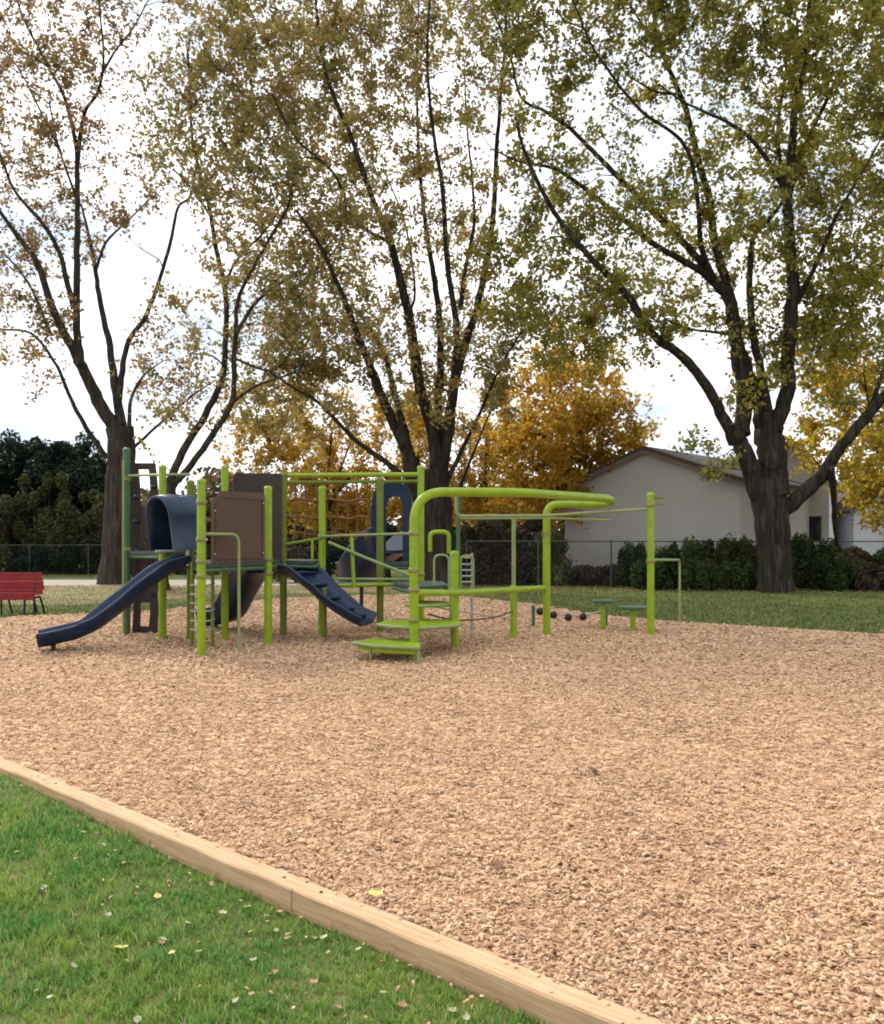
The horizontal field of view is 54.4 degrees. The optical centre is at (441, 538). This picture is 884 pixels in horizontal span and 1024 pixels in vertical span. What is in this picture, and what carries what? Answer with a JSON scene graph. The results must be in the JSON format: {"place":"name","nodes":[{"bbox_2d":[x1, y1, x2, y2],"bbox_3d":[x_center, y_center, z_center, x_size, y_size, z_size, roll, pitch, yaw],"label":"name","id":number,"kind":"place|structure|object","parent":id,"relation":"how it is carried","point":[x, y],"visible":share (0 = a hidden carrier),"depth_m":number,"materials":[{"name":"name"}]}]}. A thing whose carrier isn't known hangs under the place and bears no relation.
{"place":"outdoors","nodes":[
{"label":"outdoors","id":0,"kind":"place"},
{"bbox_2d":[43,580,337,585],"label":"path","id":1,"kind":"structure","parent":0,"point":[93,582],"depth_m":31.02,"materials":[{"name":"concrete"}]},
{"bbox_2d":[0,771,554,1023],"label":"lawn","id":2,"kind":"structure","parent":0,"point":[231,920],"depth_m":3.32,"materials":[{"name":"plant"}]},
{"bbox_2d":[113,944,129,947],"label":"fallen leaf","id":3,"kind":"object","parent":2,"relation":"on","point":[120,946],"visible":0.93,"depth_m":3.28,"materials":[{"name":"yellow plant"}]},
{"bbox_2d":[133,1015,141,1022],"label":"fallen leaf","id":4,"kind":"object","parent":2,"relation":"on","point":[135,1019],"visible":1,"depth_m":2.79,"materials":[{"name":"beige plant"}]},
{"bbox_2d":[153,892,160,897],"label":"fallen leaf","id":5,"kind":"object","parent":2,"relation":"on","point":[157,895],"visible":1,"depth_m":3.76,"materials":[{"name":"yellow plant"}]},
{"bbox_2d":[398,1000,406,1006],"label":"fallen leaf","id":6,"kind":"object","parent":2,"relation":"on","point":[402,1003],"visible":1,"depth_m":2.89,"materials":[{"name":"brown plant"}]},
{"bbox_2d":[463,1011,469,1019],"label":"fallen leaf","id":7,"kind":"object","parent":2,"relation":"on","point":[466,1015],"visible":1,"depth_m":2.81,"materials":[{"name":"beige plant"}]},
{"bbox_2d":[2,586,602,604],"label":"dirt","id":8,"kind":"structure","parent":0,"point":[55,598],"depth_m":25.33,"materials":[{"name":"beige soil"}]},
{"bbox_2d":[0,594,883,1023],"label":"wood chip ground","id":9,"kind":"structure","parent":0,"point":[542,763],"depth_m":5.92,"materials":[{"name":"beige wood"}]},
{"bbox_2d":[35,447,680,663],"bbox_3d":[-0.539,0.109,13.252,10.038,3.081,5.781,0,0,0],"label":"play structure","id":10,"kind":"object","parent":9,"relation":"on","point":[248,535],"visible":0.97,"depth_m":12.92,"materials":[{"name":"paint"}]},
{"bbox_2d":[367,888,383,895],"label":"fallen leaf","id":11,"kind":"object","parent":9,"relation":"on","point":[375,892],"visible":1,"depth_m":3.58,"materials":[{"name":"yellow plant"}]},
{"bbox_2d":[489,860,504,868],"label":"fallen leaf","id":12,"kind":"object","parent":9,"relation":"on","point":[496,863],"visible":1,"depth_m":3.92,"materials":[{"name":"brown plant"}]},
{"bbox_2d":[0,554,883,633],"bbox_3d":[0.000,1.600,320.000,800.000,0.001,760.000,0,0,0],"label":"ground","id":13,"kind":"structure","parent":0,"point":[173,603],"depth_m":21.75,"materials":[{"name":"plant"}]},
{"bbox_2d":[0,447,27,553],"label":"evergreen tree","id":14,"kind":"object","parent":13,"relation":"on","point":[9,460],"visible":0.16,"depth_m":40.65,"materials":[{"name":"green plant"}]},
{"bbox_2d":[0,473,41,571],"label":"bush","id":15,"kind":"object","parent":13,"relation":"on","point":[13,514],"visible":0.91,"depth_m":38.52,"materials":[{"name":"green plant"}]},
{"bbox_2d":[0,572,44,614],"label":"park bench","id":16,"kind":"object","parent":13,"relation":"on","point":[24,586],"visible":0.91,"depth_m":18.31,"materials":[{"name":"red wood"}]},
{"bbox_2d":[0,428,48,570],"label":"evergreen tree","id":17,"kind":"object","parent":13,"relation":"on","point":[20,450],"visible":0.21,"depth_m":41.34,"materials":[{"name":"green plant"}]},
{"bbox_2d":[0,757,52,789],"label":"border timber","id":18,"kind":"object","parent":13,"relation":"on","point":[13,769],"visible":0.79,"depth_m":5.47,"materials":[{"name":"brown wood"}]},
{"bbox_2d":[12,544,52,573],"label":"shrub","id":19,"kind":"object","parent":13,"relation":"on","point":[40,555],"visible":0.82,"depth_m":37.87,"materials":[{"name":"green plant"}]},
{"bbox_2d":[27,471,86,573],"bbox_3d":[-17.183,-0.685,38.502,2.531,4.702,2.122,0,0,0],"label":"bush","id":20,"kind":"object","parent":13,"relation":"on","point":[47,532],"visible":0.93,"depth_m":38.20,"materials":[{"name":"green plant"}]},
{"bbox_2d":[9,430,106,571],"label":"evergreen tree","id":21,"kind":"object","parent":13,"relation":"on","point":[54,458],"visible":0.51,"depth_m":40.44,"materials":[{"name":"green plant"}]},
{"bbox_2d":[48,543,92,574],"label":"shrub","id":22,"kind":"object","parent":13,"relation":"on","point":[71,554],"visible":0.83,"depth_m":37.91,"materials":[{"name":"green plant"}]},
{"bbox_2d":[60,489,104,573],"bbox_3d":[-15.631,-0.287,38.871,2.640,3.917,2.338,0,0,22],"label":"bush","id":23,"kind":"object","parent":13,"relation":"on","point":[92,517],"visible":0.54,"depth_m":38.13,"materials":[{"name":"green plant"}]},
{"bbox_2d":[54,460,146,569],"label":"evergreen tree","id":24,"kind":"object","parent":13,"relation":"on","point":[103,482],"visible":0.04,"depth_m":41.98,"materials":[{"name":"green plant"}]},
{"bbox_2d":[0,544,206,574],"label":"chain link fence","id":25,"kind":"object","parent":13,"relation":"on","point":[29,545],"visible":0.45,"depth_m":37.49,"materials":[{"name":"grey metal"}]},
{"bbox_2d":[80,539,131,573],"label":"shrub","id":26,"kind":"object","parent":13,"relation":"on","point":[94,563],"visible":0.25,"depth_m":37.99,"materials":[{"name":"green plant"}]},
{"bbox_2d":[0,0,237,584],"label":"maple tree","id":27,"kind":"object","parent":13,"relation":"on","point":[119,429],"visible":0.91,"depth_m":29.61,"materials":[{"name":"brown plant"}]},
{"bbox_2d":[37,778,307,912],"bbox_3d":[-1.525,1.554,4.498,2.438,0.131,0.110,0,0,41],"label":"border timber","id":28,"kind":"object","parent":13,"relation":"on","point":[276,886],"visible":0.86,"depth_m":4.20,"materials":[{"name":"brown wood"}]},
{"bbox_2d":[173,549,220,574],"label":"shrub","id":29,"kind":"object","parent":13,"relation":"on","point":[183,571],"visible":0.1,"depth_m":38.00,"materials":[{"name":"green plant"}]},
{"bbox_2d":[120,0,390,590],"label":"maple tree","id":30,"kind":"object","parent":13,"relation":"on","point":[236,41],"visible":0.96,"depth_m":26.01,"materials":[{"name":"green plant"}]},
{"bbox_2d":[275,539,295,570],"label":"shrub","id":31,"kind":"object","parent":13,"relation":"on","point":[289,540],"visible":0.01,"depth_m":38.16,"materials":[{"name":"green plant"}]},
{"bbox_2d":[272,545,318,582],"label":"shrub","id":32,"kind":"object","parent":13,"relation":"on","point":[302,553],"visible":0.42,"depth_m":30.75,"materials":[{"name":"green plant"}]},
{"bbox_2d":[211,378,423,573],"bbox_3d":[-5.187,-2.735,36.326,9.472,8.710,8.170,0,0,0],"label":"autumn tree","id":33,"kind":"object","parent":13,"relation":"on","point":[394,508],"visible":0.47,"depth_m":35.74,"materials":[{"name":"yellow plant"}]},
{"bbox_2d":[326,540,349,576],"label":"shrub","id":34,"kind":"object","parent":13,"relation":"on","point":[335,553],"visible":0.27,"depth_m":30.99,"materials":[{"name":"green plant"}]},
{"bbox_2d":[188,0,540,583],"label":"maple tree","id":35,"kind":"object","parent":13,"relation":"on","point":[438,511],"visible":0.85,"depth_m":28.11,"materials":[{"name":"green plant"}]},
{"bbox_2d":[384,520,402,581],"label":"shrub","id":36,"kind":"object","parent":13,"relation":"on","point":[390,528],"visible":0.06,"depth_m":30.91,"materials":[{"name":"green plant"}]},
{"bbox_2d":[47,466,835,561],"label":"distant trees","id":37,"kind":"object","parent":13,"relation":"on","point":[211,479],"depth_m":58.53,"materials":[{"name":"plant"}]},
{"bbox_2d":[0,574,883,663],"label":"leaf litter","id":38,"kind":"object","parent":13,"relation":"on","point":[488,609],"visible":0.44,"depth_m":23.42,"materials":[{"name":"brown plant"}]},
{"bbox_2d":[386,371,534,547],"bbox_3d":[0.890,-3.155,37.465,7.029,9.544,7.481,0,0,0],"label":"autumn tree","id":39,"kind":"object","parent":13,"relation":"on","point":[473,505],"visible":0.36,"depth_m":36.80,"materials":[{"name":"yellow plant"}]},
{"bbox_2d":[453,525,489,583],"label":"shrub","id":40,"kind":"object","parent":13,"relation":"on","point":[468,532],"visible":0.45,"depth_m":30.10,"materials":[{"name":"green plant"}]},
{"bbox_2d":[292,882,665,1023],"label":"border timber","id":41,"kind":"object","parent":13,"relation":"on","point":[471,968],"visible":0.91,"depth_m":3.07,"materials":[{"name":"brown wood"}]},
{"bbox_2d":[454,520,527,585],"bbox_3d":[1.538,0.461,29.420,2.786,2.421,1.711,0,0,0],"label":"shrub","id":42,"kind":"object","parent":13,"relation":"on","point":[487,531],"visible":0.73,"depth_m":29.28,"materials":[{"name":"green plant"}]},
{"bbox_2d":[483,512,511,582],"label":"shrub","id":43,"kind":"object","parent":13,"relation":"on","point":[508,523],"visible":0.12,"depth_m":30.65,"materials":[{"name":"green plant"}]},
{"bbox_2d":[490,526,550,584],"bbox_3d":[2.757,0.626,29.887,1.673,2.083,2.532,0,0,-37],"label":"shrub","id":44,"kind":"object","parent":13,"relation":"on","point":[522,534],"visible":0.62,"depth_m":29.56,"materials":[{"name":"green plant"}]},
{"bbox_2d":[517,519,569,582],"bbox_3d":[3.432,0.419,31.164,2.067,2.495,1.973,0,0,-25],"label":"shrub","id":45,"kind":"object","parent":13,"relation":"on","point":[534,525],"visible":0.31,"depth_m":30.69,"materials":[{"name":"green plant"}]},
{"bbox_2d":[524,529,577,585],"bbox_3d":[3.686,0.638,29.246,1.818,2.056,2.391,0,0,0],"label":"shrub","id":46,"kind":"object","parent":13,"relation":"on","point":[560,547],"visible":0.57,"depth_m":29.11,"materials":[{"name":"green plant"}]},
{"bbox_2d":[465,312,670,530],"bbox_3d":[4.902,-3.541,33.698,8.003,10.309,8.422,0,0,0],"label":"autumn tree","id":47,"kind":"object","parent":13,"relation":"on","point":[590,413],"visible":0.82,"depth_m":31.73,"materials":[{"name":"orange plant"}]},
{"bbox_2d":[532,605,607,625],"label":"ball walk","id":48,"kind":"structure","parent":13,"relation":"on","point":[568,616],"depth_m":14.77,"materials":[{"name":"black plastic"}]},
{"bbox_2d":[563,564,605,585],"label":"shrub","id":49,"kind":"object","parent":13,"relation":"on","point":[584,579],"visible":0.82,"depth_m":28.59,"materials":[{"name":"brown plant"}]},
{"bbox_2d":[592,599,614,629],"bbox_3d":[2.699,1.324,14.400,0.380,0.591,0.380,0,0,0],"label":"disc step","id":50,"kind":"object","parent":13,"relation":"on","point":[602,602],"visible":0.9,"depth_m":14.36,"materials":[{"name":"green paint"}]},
{"bbox_2d":[589,563,624,586],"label":"shrub","id":51,"kind":"object","parent":13,"relation":"on","point":[604,572],"visible":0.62,"depth_m":28.48,"materials":[{"name":"brown plant"}]},
{"bbox_2d":[614,539,646,586],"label":"shrub","id":52,"kind":"object","parent":13,"relation":"on","point":[623,553],"visible":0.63,"depth_m":28.07,"materials":[{"name":"green plant"}]},
{"bbox_2d":[618,605,646,630],"bbox_3d":[3.134,1.366,14.100,0.480,0.508,0.480,0,0,0],"label":"disc step","id":53,"kind":"object","parent":13,"relation":"on","point":[632,608],"visible":0.84,"depth_m":14.06,"materials":[{"name":"green paint"}]},
{"bbox_2d":[629,557,673,590],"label":"shrub","id":54,"kind":"object","parent":13,"relation":"on","point":[638,577],"visible":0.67,"depth_m":26.36,"materials":[{"name":"green plant"}]},
{"bbox_2d":[426,0,883,592],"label":"maple tree","id":55,"kind":"object","parent":13,"relation":"on","point":[774,502],"visible":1,"depth_m":24.87,"materials":[{"name":"green plant"}]},
{"bbox_2d":[636,545,678,588],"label":"shrub","id":56,"kind":"object","parent":13,"relation":"on","point":[662,554],"visible":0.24,"depth_m":26.96,"materials":[{"name":"green plant"}]},
{"bbox_2d":[466,540,883,587],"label":"chain link fence","id":57,"kind":"object","parent":13,"relation":"on","point":[611,561],"visible":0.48,"depth_m":27.87,"materials":[{"name":"grey metal"}]},
{"bbox_2d":[556,446,809,572],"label":"garage","id":58,"kind":"structure","parent":13,"relation":"on","point":[697,508],"depth_m":30.47,"materials":[{"name":"beige paint"}]},
{"bbox_2d":[667,535,712,588],"bbox_3d":[7.735,0.776,27.204,1.483,1.774,1.162,0,0,-27],"label":"shrub","id":59,"kind":"object","parent":13,"relation":"on","point":[691,549],"visible":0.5,"depth_m":27.00,"materials":[{"name":"green plant"}]},
{"bbox_2d":[675,555,720,590],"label":"shrub","id":60,"kind":"object","parent":13,"relation":"on","point":[697,575],"visible":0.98,"depth_m":26.25,"materials":[{"name":"green plant"}]},
{"bbox_2d":[699,538,732,587],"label":"shrub","id":61,"kind":"object","parent":13,"relation":"on","point":[709,546],"visible":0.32,"depth_m":27.26,"materials":[{"name":"green plant"}]},
{"bbox_2d":[715,532,757,568],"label":"shrub","id":62,"kind":"object","parent":13,"relation":"on","point":[742,554],"visible":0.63,"depth_m":26.94,"materials":[{"name":"green plant"}]},
{"bbox_2d":[718,558,756,590],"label":"shrub","id":63,"kind":"object","parent":13,"relation":"on","point":[735,576],"visible":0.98,"depth_m":26.17,"materials":[{"name":"green plant"}]},
{"bbox_2d":[752,547,757,582],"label":"shrub","id":64,"kind":"object","parent":13,"relation":"on","point":[756,567],"visible":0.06,"depth_m":27.24,"materials":[{"name":"green plant"}]},
{"bbox_2d":[790,532,822,588],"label":"shrub","id":65,"kind":"object","parent":13,"relation":"on","point":[801,549],"visible":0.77,"depth_m":26.64,"materials":[{"name":"green plant"}]},
{"bbox_2d":[785,441,841,549],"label":"white house","id":66,"kind":"structure","parent":13,"relation":"on","point":[820,522],"depth_m":33.21,"materials":[{"name":"white paint"}]},
{"bbox_2d":[809,516,821,540],"bbox_3d":[14.321,-0.360,33.233,0.660,0.990,0.080,0,0,26],"label":"window","id":67,"kind":"structure","parent":66,"relation":"in","point":[814,521],"depth_m":33.19,"materials":[{"name":"black glass"}]},
{"bbox_2d":[809,537,852,589],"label":"shrub","id":68,"kind":"object","parent":13,"relation":"on","point":[830,548],"visible":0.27,"depth_m":26.96,"materials":[{"name":"green plant"}]},
{"bbox_2d":[805,551,861,591],"bbox_3d":[11.996,1.023,26.317,1.253,1.289,1.351,0,0,-24],"label":"shrub","id":69,"kind":"object","parent":13,"relation":"on","point":[834,573],"visible":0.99,"depth_m":26.05,"materials":[{"name":"green plant"}]},
{"bbox_2d":[784,286,883,537],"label":"autumn tree","id":70,"kind":"object","parent":13,"relation":"on","point":[856,467],"visible":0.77,"depth_m":27.61,"materials":[{"name":"yellow plant"}]},
{"bbox_2d":[836,545,874,588],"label":"shrub","id":71,"kind":"object","parent":13,"relation":"on","point":[865,556],"visible":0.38,"depth_m":26.78,"materials":[{"name":"brown plant"}]},
{"bbox_2d":[851,562,883,591],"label":"shrub","id":72,"kind":"object","parent":13,"relation":"on","point":[871,576],"visible":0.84,"depth_m":26.01,"materials":[{"name":"brown plant"}]},
{"bbox_2d":[872,547,883,565],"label":"shrub","id":73,"kind":"object","parent":13,"relation":"on","point":[878,556],"visible":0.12,"depth_m":26.86,"materials":[{"name":"green plant"}]},
{"bbox_2d":[0,0,883,529],"label":"sky","id":74,"kind":"structure","parent":0,"point":[123,270],"materials":[{"name":"white"}]},
{"bbox_2d":[837,481,883,554],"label":"white house","id":75,"kind":"structure","parent":0,"point":[847,531],"depth_m":38.00,"materials":[{"name":"white paint"}]}
]}

